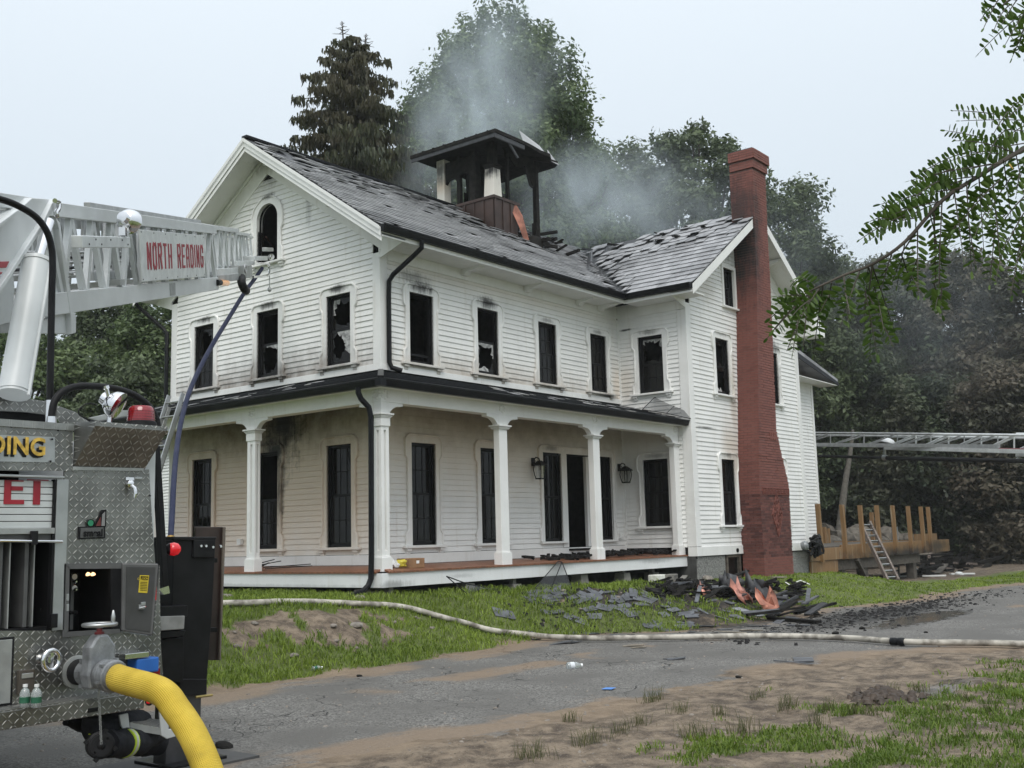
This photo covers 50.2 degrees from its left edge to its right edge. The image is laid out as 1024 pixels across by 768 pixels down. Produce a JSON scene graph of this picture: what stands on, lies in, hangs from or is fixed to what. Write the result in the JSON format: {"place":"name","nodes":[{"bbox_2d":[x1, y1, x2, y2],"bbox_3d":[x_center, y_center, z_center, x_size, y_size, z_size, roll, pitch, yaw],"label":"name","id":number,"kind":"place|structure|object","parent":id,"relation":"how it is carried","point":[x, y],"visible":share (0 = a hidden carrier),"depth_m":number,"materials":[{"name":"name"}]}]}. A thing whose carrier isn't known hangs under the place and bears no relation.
{"place":"outdoors","nodes":[
{"label":"outdoors","id":0,"kind":"place"},
{"bbox_2d":[0,583,1023,767],"bbox_3d":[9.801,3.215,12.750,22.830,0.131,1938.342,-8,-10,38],"label":"road","id":1,"kind":"structure","parent":0,"point":[406,713],"depth_m":12.02,"materials":[{"name":"asphalt"}]},
{"bbox_2d":[92,527,259,767],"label":"outrigger","id":2,"kind":"object","parent":1,"relation":"on","point":[191,604],"visible":0.78,"depth_m":8.27,"materials":[{"name":"black paint"}]},
{"bbox_2d":[154,446,167,585],"bbox_3d":[-2.591,0.968,8.023,0.060,1.024,0.142,-8,-10,38],"label":"black strut","id":3,"kind":"object","parent":2,"relation":"on","point":[160,533],"visible":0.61,"depth_m":8.00,"materials":[{"name":"paint"}]},
{"bbox_2d":[215,741,232,748],"bbox_3d":[-2.317,2.914,8.795,0.144,0.075,0.125,12,-6,-20],"label":"charred lump","id":4,"kind":"object","parent":1,"relation":"on","point":[223,745],"visible":0.8,"depth_m":8.76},
{"bbox_2d":[566,662,582,668],"bbox_3d":[0.774,3.480,13.502,0.203,0.092,0.092,1,-8,-15],"label":"water bottle","id":5,"kind":"object","parent":1,"relation":"on","point":[572,665],"visible":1,"depth_m":13.46,"materials":[{"name":"white plastic"}]},
{"bbox_2d":[767,616,821,623],"bbox_3d":[5.072,4.251,19.694,0.120,0.052,1.310,3,-9,-27],"label":"charred board","id":6,"kind":"object","parent":1,"relation":"on","point":[795,619],"visible":1,"depth_m":19.58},
{"bbox_2d":[793,657,813,661],"bbox_3d":[3.648,3.445,13.666,0.247,0.018,0.522,-3,-8,12],"label":"pale slab","id":7,"kind":"object","parent":1,"relation":"on","point":[803,659],"depth_m":13.61,"materials":[{"name":"stone"}]},
{"bbox_2d":[0,0,1023,398],"label":"sky","id":8,"kind":"structure","parent":0,"point":[131,104],"materials":[{"name":"white"}]},
{"bbox_2d":[144,557,1023,767],"bbox_3d":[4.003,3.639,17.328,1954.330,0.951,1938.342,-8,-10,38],"label":"ground","id":9,"kind":"structure","parent":0,"point":[499,751],"depth_m":10.87,"materials":[{"name":"soil"}]},
{"bbox_2d":[0,333,98,422],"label":"maple tree","id":10,"kind":"object","parent":9,"relation":"on","point":[67,371],"visible":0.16,"depth_m":41.13,"materials":[{"name":"green plant"}]},
{"bbox_2d":[33,305,128,400],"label":"maple tree","id":11,"kind":"object","parent":9,"relation":"on","point":[91,325],"visible":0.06,"depth_m":44.84,"materials":[{"name":"green plant"}]},
{"bbox_2d":[0,196,174,738],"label":"fire engine","id":12,"kind":"object","parent":9,"relation":"on","point":[76,532],"visible":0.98,"depth_m":7.18,"materials":[{"name":"white metal"}]},
{"bbox_2d":[0,637,14,706],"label":"lower door","id":13,"kind":"structure","parent":12,"relation":"in","point":[4,638],"depth_m":6.71,"materials":[{"name":"metal"}]},
{"bbox_2d":[19,684,30,707],"bbox_3d":[-2.938,1.881,6.590,0.062,0.136,0.062,-8,-10,38],"label":"water bottle","id":14,"kind":"object","parent":12,"relation":"on","point":[24,699],"visible":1,"depth_m":6.57,"materials":[{"name":"clear plastic"}]},
{"bbox_2d":[0,479,52,527],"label":"roll up door","id":15,"kind":"structure","parent":12,"relation":"in","point":[23,504],"depth_m":6.91,"materials":[{"name":"white metal"}]},
{"bbox_2d":[31,684,41,707],"bbox_3d":[-2.863,1.877,6.578,0.062,0.136,0.062,-8,-10,38],"label":"water bottle","id":16,"kind":"object","parent":12,"relation":"on","point":[36,697],"visible":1,"depth_m":6.55,"materials":[{"name":"clear plastic"}]},
{"bbox_2d":[74,610,125,693],"bbox_3d":[-2.593,1.687,6.901,0.356,0.507,0.221,-8,-10,38],"label":"gate valve","id":17,"kind":"object","parent":12,"relation":"attached to","point":[97,662],"visible":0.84,"depth_m":6.84,"materials":[{"name":"metal"}]},
{"bbox_2d":[83,690,117,762],"bbox_3d":[-2.597,2.147,6.902,0.206,0.468,0.180,3,-9,-27],"label":"inlet cap","id":18,"kind":"object","parent":17,"relation":"hanging from","point":[99,745],"visible":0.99,"depth_m":6.84,"materials":[{"name":"metal"}]},
{"bbox_2d":[106,664,223,767],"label":"suction hose","id":19,"kind":"object","parent":17,"relation":"attached to","point":[167,699],"visible":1,"depth_m":6.36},
{"bbox_2d":[62,709,168,758],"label":"turnout trousers","id":20,"kind":"object","parent":12,"relation":"hanging from","point":[130,742],"visible":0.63,"depth_m":7.16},
{"bbox_2d":[0,192,273,401],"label":"aerial ladder","id":21,"kind":"object","parent":12,"relation":"attached to","point":[142,250],"visible":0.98,"depth_m":10.20,"materials":[{"name":"white metal"}]},
{"bbox_2d":[167,267,263,536],"bbox_3d":[-4.613,0.381,16.828,0.485,6.348,7.366,-1,-8,-5],"label":"attack hose","id":22,"kind":"object","parent":21,"relation":"hanging from","point":[181,422],"visible":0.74,"depth_m":15.36,"materials":[{"name":"blue fabric"}]},
{"bbox_2d":[121,563,157,634],"bbox_3d":[-2.513,1.452,7.367,0.243,0.487,0.074,3,-9,-29],"label":"compartment door","id":23,"kind":"structure","parent":12,"relation":"in","point":[138,580],"depth_m":7.36,"materials":[{"name":"black paint"}]},
{"bbox_2d":[57,353,170,450],"bbox_3d":[-13.771,3.266,38.411,6.505,8.688,6.204,-8,-10,38],"label":"understory tree","id":24,"kind":"object","parent":9,"relation":"on","point":[143,377],"visible":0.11,"depth_m":37.82,"materials":[{"name":"green plant"}]},
{"bbox_2d":[82,302,171,450],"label":"maple tree","id":25,"kind":"object","parent":9,"relation":"on","point":[138,332],"visible":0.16,"depth_m":40.49,"materials":[{"name":"green plant"}]},
{"bbox_2d":[160,439,168,536],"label":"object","id":26,"kind":"structure","parent":9,"relation":"on","point":[165,477],"depth_m":33.60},
{"bbox_2d":[159,392,184,469],"bbox_3d":[-6.709,1.969,19.994,0.488,3.754,1.504,-6,-9,30],"label":"extension ladder","id":27,"kind":"object","parent":9,"relation":"on","point":[165,412],"visible":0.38,"depth_m":20.53,"materials":[{"name":"metal"}]},
{"bbox_2d":[280,22,436,196],"bbox_3d":[-4.749,-2.708,34.624,9.618,18.555,10.018,-8,-10,38],"label":"spruce tree","id":28,"kind":"object","parent":9,"relation":"on","point":[358,137],"visible":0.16,"depth_m":34.63,"materials":[{"name":"green plant"}]},
{"bbox_2d":[379,88,460,197],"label":"maple tree","id":29,"kind":"object","parent":9,"relation":"on","point":[406,108],"depth_m":41.99,"materials":[{"name":"green plant"}]},
{"bbox_2d":[73,128,824,595],"bbox_3d":[-0.677,-0.540,27.282,10.975,12.190,17.352,-8,-10,38],"label":"farmhouse","id":30,"kind":"object","parent":9,"relation":"on","point":[389,374],"visible":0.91,"depth_m":23.40,"materials":[{"name":"paint"}]},
{"bbox_2d":[186,450,217,536],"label":"window","id":31,"kind":"structure","parent":30,"relation":"in","point":[204,510],"depth_m":23.50,"materials":[{"name":"paint"}]},
{"bbox_2d":[184,315,220,396],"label":"window","id":32,"kind":"structure","parent":30,"relation":"in","point":[208,379],"depth_m":23.88,"materials":[{"name":"paint"}]},
{"bbox_2d":[245,442,285,555],"bbox_3d":[-4.921,2.335,22.039,1.160,2.266,0.220,-8,-10,38],"label":"window","id":33,"kind":"structure","parent":30,"relation":"in","point":[271,536],"depth_m":21.98,"materials":[{"name":"glass"}]},
{"bbox_2d":[247,299,286,386],"bbox_3d":[-5.004,-0.838,22.490,1.160,1.716,0.220,-8,-10,38],"label":"window","id":34,"kind":"structure","parent":30,"relation":"in","point":[279,370],"depth_m":22.61,"materials":[{"name":"paint"}]},
{"bbox_2d":[250,195,285,273],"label":"window","id":35,"kind":"structure","parent":30,"relation":"in","point":[264,203],"depth_m":22.94,"materials":[{"name":"paint"}]},
{"bbox_2d":[262,559,311,568],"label":"burnt laths","id":36,"kind":"object","parent":30,"relation":"on","point":[281,566],"visible":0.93,"depth_m":19.60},
{"bbox_2d":[316,282,360,374],"bbox_3d":[-3.339,-1.066,21.189,1.160,1.716,0.220,-8,-10,38],"label":"window","id":37,"kind":"structure","parent":30,"relation":"in","point":[349,357],"depth_m":21.29,"materials":[{"name":"paint"}]},
{"bbox_2d":[316,434,361,555],"bbox_3d":[-3.257,2.106,20.738,1.160,2.266,0.220,-8,-10,38],"label":"window","id":38,"kind":"structure","parent":30,"relation":"in","point":[343,535],"depth_m":20.83,"materials":[{"name":"paint"}]},
{"bbox_2d":[397,558,424,567],"bbox_3d":[-1.735,3.072,18.740,0.303,0.165,0.380,-8,-10,38],"label":"cardboard box","id":39,"kind":"object","parent":30,"relation":"on","point":[415,562],"visible":0.87,"depth_m":18.62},
{"bbox_2d":[400,282,444,373],"bbox_3d":[-1.791,-1.083,21.355,0.215,1.716,1.160,-8,-10,38],"label":"window","id":40,"kind":"structure","parent":30,"relation":"in","point":[409,289],"depth_m":21.53,"materials":[{"name":"paint"}]},
{"bbox_2d":[402,433,447,553],"bbox_3d":[-1.710,2.090,20.907,0.220,2.266,1.160,-8,-10,38],"label":"window","id":41,"kind":"structure","parent":30,"relation":"in","point":[421,484],"depth_m":21.02,"materials":[{"name":"glass"}]},
{"bbox_2d":[470,299,508,383],"bbox_3d":[-0.527,-0.891,22.939,0.215,1.716,1.160,-8,-10,38],"label":"window","id":42,"kind":"structure","parent":30,"relation":"in","point":[486,306],"depth_m":23.09,"materials":[{"name":"paint"}]},
{"bbox_2d":[473,439,512,550],"bbox_3d":[-0.446,2.282,22.490,0.220,2.266,1.160,-8,-10,38],"label":"window","id":43,"kind":"structure","parent":30,"relation":"in","point":[485,534],"depth_m":22.46,"materials":[{"name":"paint"}]},
{"bbox_2d":[531,457,547,478],"bbox_3d":[0.573,1.810,23.578,0.325,0.493,0.250,-8,-10,38],"label":"wall lantern","id":44,"kind":"object","parent":30,"relation":"attached to","point":[539,463],"depth_m":23.54,"materials":[{"name":"black"}]},
{"bbox_2d":[532,313,565,392],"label":"window","id":45,"kind":"structure","parent":30,"relation":"in","point":[545,373],"depth_m":24.70,"materials":[{"name":"paint"}]},
{"bbox_2d":[521,548,676,559],"bbox_3d":[2.026,3.689,23.728,1.203,0.208,4.766,-8,-10,38],"label":"debris","id":46,"kind":"object","parent":30,"relation":"on","point":[587,554],"visible":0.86,"depth_m":23.17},
{"bbox_2d":[585,326,615,399],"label":"window","id":47,"kind":"structure","parent":30,"relation":"in","point":[597,375],"depth_m":26.30,"materials":[{"name":"paint"}]},
{"bbox_2d":[617,463,632,482],"bbox_3d":[2.697,2.132,26.239,0.325,0.493,0.250,-8,-10,38],"label":"wall lantern","id":48,"kind":"object","parent":30,"relation":"attached to","point":[624,468],"depth_m":26.20,"materials":[{"name":"black"}]},
{"bbox_2d":[630,327,673,400],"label":"window","id":49,"kind":"structure","parent":30,"relation":"in","point":[654,374],"depth_m":26.37,"materials":[{"name":"paint"}]},
{"bbox_2d":[635,451,672,532],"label":"window","id":50,"kind":"structure","parent":30,"relation":"in","point":[657,494],"depth_m":25.98,"materials":[{"name":"glass"}]},
{"bbox_2d":[710,330,737,401],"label":"window","id":51,"kind":"structure","parent":30,"relation":"in","point":[717,337],"depth_m":27.22,"materials":[{"name":"paint"}]},
{"bbox_2d":[720,263,738,310],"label":"window","id":52,"kind":"structure","parent":30,"relation":"in","point":[728,277],"depth_m":27.94,"materials":[{"name":"paint"}]},
{"bbox_2d":[717,452,743,531],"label":"window","id":53,"kind":"structure","parent":30,"relation":"in","point":[724,459],"depth_m":26.76,"materials":[{"name":"paint"}]},
{"bbox_2d":[725,554,741,576],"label":"basement window","id":54,"kind":"structure","parent":30,"relation":"in","point":[732,562],"depth_m":26.52,"materials":[{"name":"grey wood"}]},
{"bbox_2d":[773,346,785,410],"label":"window","id":55,"kind":"structure","parent":30,"relation":"in","point":[780,403],"depth_m":29.51,"materials":[{"name":"paint"}]},
{"bbox_2d":[446,576,501,593],"bbox_3d":[-0.556,3.445,18.829,0.255,0.331,1.350,-9,-11,43],"label":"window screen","id":56,"kind":"object","parent":9,"relation":"on","point":[448,577],"depth_m":18.61,"materials":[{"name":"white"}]},
{"bbox_2d":[492,607,515,619],"bbox_3d":[-0.135,3.784,18.036,0.366,0.221,0.199,2,-9,-21],"label":"fallen slate","id":57,"kind":"object","parent":9,"relation":"on","point":[502,613],"visible":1,"depth_m":18.01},
{"bbox_2d":[401,0,619,250],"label":"maple tree","id":58,"kind":"object","parent":9,"relation":"on","point":[527,66],"visible":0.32,"depth_m":39.68,"materials":[{"name":"green plant"}]},
{"bbox_2d":[2,576,1023,767],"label":"pebbles","id":59,"kind":"object","parent":9,"relation":"on","point":[579,751],"visible":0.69,"depth_m":10.76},
{"bbox_2d":[535,561,571,588],"bbox_3d":[0.943,3.552,20.360,0.583,0.474,1.607,-4,-9,20],"label":"tripod","id":60,"kind":"object","parent":9,"relation":"on","point":[556,574],"depth_m":20.41,"materials":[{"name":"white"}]},
{"bbox_2d":[563,612,586,625],"bbox_3d":[1.103,4.030,18.700,0.433,0.237,0.179,-2,-8,6],"label":"fallen slate","id":61,"kind":"object","parent":9,"relation":"on","point":[571,615],"visible":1,"depth_m":18.69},
{"bbox_2d":[512,90,639,248],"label":"maple tree","id":62,"kind":"object","parent":9,"relation":"on","point":[613,172],"visible":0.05,"depth_m":42.62,"materials":[{"name":"green plant"}]},
{"bbox_2d":[586,613,601,618],"bbox_3d":[1.418,3.999,18.824,0.296,0.106,0.118,0,-8,-12],"label":"fallen slate","id":63,"kind":"object","parent":9,"relation":"on","point":[592,615],"visible":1,"depth_m":18.82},
{"bbox_2d":[595,602,612,611],"bbox_3d":[1.607,3.896,19.071,0.298,0.156,0.160,-4,-8,16],"label":"fallen slate","id":64,"kind":"object","parent":9,"relation":"on","point":[604,607],"visible":1,"depth_m":19.07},
{"bbox_2d":[207,571,1023,767],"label":"grass","id":65,"kind":"structure","parent":9,"relation":"on","point":[728,744],"depth_m":14.36,"materials":[{"name":"plant"}]},
{"bbox_2d":[223,598,1023,646],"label":"supply hose","id":66,"kind":"object","parent":9,"relation":"on","point":[938,642],"visible":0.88,"depth_m":16.37,"materials":[{"name":"white fabric"}]},
{"bbox_2d":[589,135,679,246],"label":"maple tree","id":67,"kind":"object","parent":9,"relation":"on","point":[631,156],"visible":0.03,"depth_m":51.56,"materials":[{"name":"green plant"}]},
{"bbox_2d":[618,116,799,272],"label":"maple tree","id":68,"kind":"object","parent":9,"relation":"on","point":[673,199],"visible":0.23,"depth_m":48.34,"materials":[{"name":"green plant"}]},
{"bbox_2d":[700,588,721,599],"bbox_3d":[3.916,4.146,21.550,0.164,0.193,0.700,-8,-10,38],"label":"charred board","id":69,"kind":"object","parent":9,"relation":"on","point":[713,592],"visible":0.86,"depth_m":21.54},
{"bbox_2d":[644,576,806,599],"bbox_3d":[4.314,4.263,22.733,2.050,0.641,6.469,-8,-10,38],"label":"char heap","id":70,"kind":"object","parent":9,"relation":"on","point":[673,588],"visible":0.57,"depth_m":22.32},
{"bbox_2d":[672,585,687,596],"bbox_3d":[3.190,3.938,20.772,0.160,0.198,0.402,-8,-10,38],"label":"charred board","id":71,"kind":"object","parent":70,"relation":"on","point":[681,589],"visible":1,"depth_m":20.75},
{"bbox_2d":[691,579,710,595],"bbox_3d":[3.825,4.128,22.091,0.374,0.355,0.675,-4,-8,14],"label":"copper sheet","id":72,"kind":"object","parent":70,"relation":"on","point":[695,583],"visible":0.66,"depth_m":21.99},
{"bbox_2d":[718,571,753,604],"bbox_3d":[4.572,4.144,22.216,0.630,0.734,0.798,-8,-10,38],"label":"copper sheet","id":73,"kind":"object","parent":70,"relation":"on","point":[733,584],"visible":0.98,"depth_m":22.14,"materials":[{"name":"metal"}]},
{"bbox_2d":[475,584,1023,645],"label":"char crumbs","id":74,"kind":"object","parent":9,"relation":"on","point":[884,610],"visible":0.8,"depth_m":20.42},
{"bbox_2d":[511,679,1008,761],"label":"wiry grass","id":75,"kind":"structure","parent":9,"relation":"on","point":[591,739],"depth_m":9.27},
{"bbox_2d":[741,609,781,615],"bbox_3d":[4.601,4.210,20.159,0.711,0.104,0.155,-1,-8,-3],"label":"grey strip","id":76,"kind":"object","parent":9,"relation":"on","point":[750,611],"visible":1,"depth_m":20.14,"materials":[{"name":"wood"}]},
{"bbox_2d":[745,568,778,608],"bbox_3d":[4.971,4.090,21.646,0.701,0.892,0.647,-8,-10,38],"label":"copper sheet","id":77,"kind":"object","parent":9,"relation":"on","point":[764,593],"visible":0.86,"depth_m":21.77,"materials":[{"name":"metal"}]},
{"bbox_2d":[746,606,805,615],"bbox_3d":[4.859,4.179,20.116,1.175,0.145,0.082,1,-8,-14],"label":"charred board","id":78,"kind":"object","parent":9,"relation":"on","point":[778,610],"visible":1,"depth_m":20.07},
{"bbox_2d":[766,600,797,617],"bbox_3d":[5.114,4.260,20.688,0.922,0.273,0.153,7,-11,-45],"label":"charred board","id":79,"kind":"object","parent":9,"relation":"on","point":[790,603],"visible":0.79,"depth_m":20.75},
{"bbox_2d":[742,350,838,570],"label":"addition","id":80,"kind":"structure","parent":9,"relation":"on","point":[812,373],"depth_m":35.37,"materials":[{"name":"wood"}]},
{"bbox_2d":[777,602,825,616],"bbox_3d":[5.522,4.301,20.867,1.143,0.215,0.100,2,-9,-25],"label":"charred board","id":81,"kind":"object","parent":9,"relation":"on","point":[796,610],"visible":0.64,"depth_m":20.79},
{"bbox_2d":[721,171,887,509],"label":"oak tree","id":82,"kind":"object","parent":9,"relation":"on","point":[802,243],"visible":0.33,"depth_m":52.89,"materials":[{"name":"green plant"}]},
{"bbox_2d":[835,429,853,529],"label":"pale tree","id":83,"kind":"object","parent":9,"relation":"on","point":[843,492],"visible":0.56,"depth_m":49.06,"materials":[{"name":"brown plant"}]},
{"bbox_2d":[805,266,913,527],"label":"oak tree","id":84,"kind":"object","parent":9,"relation":"on","point":[888,361],"visible":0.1,"depth_m":55.34,"materials":[{"name":"green plant"}]},
{"bbox_2d":[815,387,935,529],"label":"understory tree","id":85,"kind":"object","parent":9,"relation":"on","point":[878,465],"visible":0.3,"depth_m":53.36,"materials":[{"name":"green plant"}]},
{"bbox_2d":[809,504,949,578],"bbox_3d":[11.197,5.508,36.917,4.378,2.614,15.172,-8,-10,38],"label":"deck frame","id":86,"kind":"object","parent":9,"relation":"on","point":[858,556],"visible":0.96,"depth_m":33.89,"materials":[{"name":"wood"}]},
{"bbox_2d":[806,534,824,557],"bbox_3d":[8.174,4.374,29.486,0.361,0.656,0.657,-8,-10,38],"label":"cable bundle","id":87,"kind":"object","parent":86,"relation":"attached to","point":[815,543],"visible":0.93,"depth_m":29.42,"materials":[{"name":"rubber"}]},
{"bbox_2d":[864,521,899,581],"bbox_3d":[10.776,4.878,32.166,0.413,1.743,4.672,-3,-8,9],"label":"ladder","id":88,"kind":"object","parent":9,"relation":"on","point":[884,553],"visible":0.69,"depth_m":31.80,"materials":[{"name":"grey metal"}]},
{"bbox_2d":[847,684,932,705],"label":"mud clods","id":89,"kind":"object","parent":9,"relation":"on","point":[878,694],"visible":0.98,"depth_m":10.32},
{"bbox_2d":[763,0,1023,362],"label":"locust tree","id":90,"kind":"object","parent":9,"relation":"on","point":[896,212],"visible":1,"depth_m":2.95,"materials":[{"name":"green plant"}]},
{"bbox_2d":[829,249,969,386],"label":"oak tree","id":91,"kind":"object","parent":9,"relation":"on","point":[929,349],"visible":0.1,"depth_m":58.56,"materials":[{"name":"green plant"}]},
{"bbox_2d":[900,564,943,575],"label":"charred timber","id":92,"kind":"object","parent":9,"relation":"on","point":[927,568],"visible":0.64,"depth_m":40.18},
{"bbox_2d":[821,374,1023,554],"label":"wood","id":93,"kind":"object","parent":9,"relation":"on","point":[824,517],"depth_m":53.44,"materials":[{"name":"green plant"}]},
{"bbox_2d":[848,369,1020,561],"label":"understory tree","id":94,"kind":"object","parent":9,"relation":"on","point":[923,474],"visible":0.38,"depth_m":52.31,"materials":[{"name":"green plant"}]},
{"bbox_2d":[917,559,962,567],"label":"charred timber","id":95,"kind":"object","parent":9,"relation":"on","point":[928,562],"visible":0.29,"depth_m":43.51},
{"bbox_2d":[935,564,947,574],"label":"grey board","id":96,"kind":"object","parent":9,"relation":"on","point":[939,570],"visible":0.93,"depth_m":40.75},
{"bbox_2d":[882,245,1023,430],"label":"oak tree","id":97,"kind":"object","parent":9,"relation":"on","point":[967,291],"visible":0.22,"depth_m":57.24,"materials":[{"name":"green plant"}]},
{"bbox_2d":[920,360,1023,563],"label":"understory tree","id":98,"kind":"object","parent":9,"relation":"on","point":[1005,533],"visible":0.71,"depth_m":50.69,"materials":[{"name":"green plant"}]},
{"bbox_2d":[940,264,1023,488],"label":"oak tree","id":99,"kind":"object","parent":9,"relation":"on","point":[1000,287],"visible":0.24,"depth_m":55.92,"materials":[{"name":"green plant"}]},
{"bbox_2d":[977,553,1012,564],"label":"burnt pole","id":100,"kind":"object","parent":9,"relation":"on","point":[988,560],"visible":0.67,"depth_m":47.57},
{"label":"boulder","id":101,"kind":"object","parent":9,"relation":"on","visible":0},
{"bbox_2d":[836,530,855,540],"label":"boulder","id":102,"kind":"object","parent":101,"relation":"on","point":[850,536],"visible":0.24,"depth_m":44.32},
{"bbox_2d":[846,527,870,540],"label":"boulder","id":103,"kind":"object","parent":101,"relation":"on","point":[855,532],"visible":0.14,"depth_m":44.76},
{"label":"boulder","id":104,"kind":"object","parent":9,"relation":"on","visible":0},
{"bbox_2d":[881,526,903,539],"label":"boulder","id":105,"kind":"object","parent":104,"relation":"on","point":[886,531],"visible":0.22,"depth_m":48.40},
{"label":"boulder","id":106,"kind":"object","parent":9,"relation":"on","visible":0},
{"bbox_2d":[830,535,841,541],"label":"boulder","id":107,"kind":"object","parent":106,"relation":"on","point":[834,538],"visible":0.18,"depth_m":43.26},
{"bbox_2d":[822,523,837,535],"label":"boulder","id":108,"kind":"object","parent":107,"relation":"on","point":[833,531],"visible":0.25,"depth_m":43.52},
{"bbox_2d":[648,574,664,581],"bbox_3d":[3.194,4.266,23.957,0.260,0.170,0.400,-8,-10,38],"label":"foam block","id":109,"kind":"object","parent":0,"point":[655,576],"depth_m":23.82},
{"bbox_2d":[815,432,1023,463],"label":"aerial ladder","id":110,"kind":"object","parent":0,"point":[891,444],"visible":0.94,"depth_m":38.08,"materials":[{"name":"grey metal"}]},
{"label":"charred board","id":111,"kind":"object","parent":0,"visible":0},
{"bbox_2d":[794,602,836,614],"bbox_3d":[5.880,4.341,21.147,1.138,0.179,0.092,4,-10,-34],"label":"charred board","id":112,"kind":"object","parent":111,"relation":"on","point":[806,610],"visible":0.71,"depth_m":20.98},
{"bbox_2d":[804,602,827,614],"bbox_3d":[5.737,4.242,20.623,0.592,0.204,0.143,5,-11,-40],"label":"charred board","id":113,"kind":"object","parent":111,"relation":"on","point":[819,606],"visible":1,"depth_m":20.59,"materials":[{"name":"wood"}]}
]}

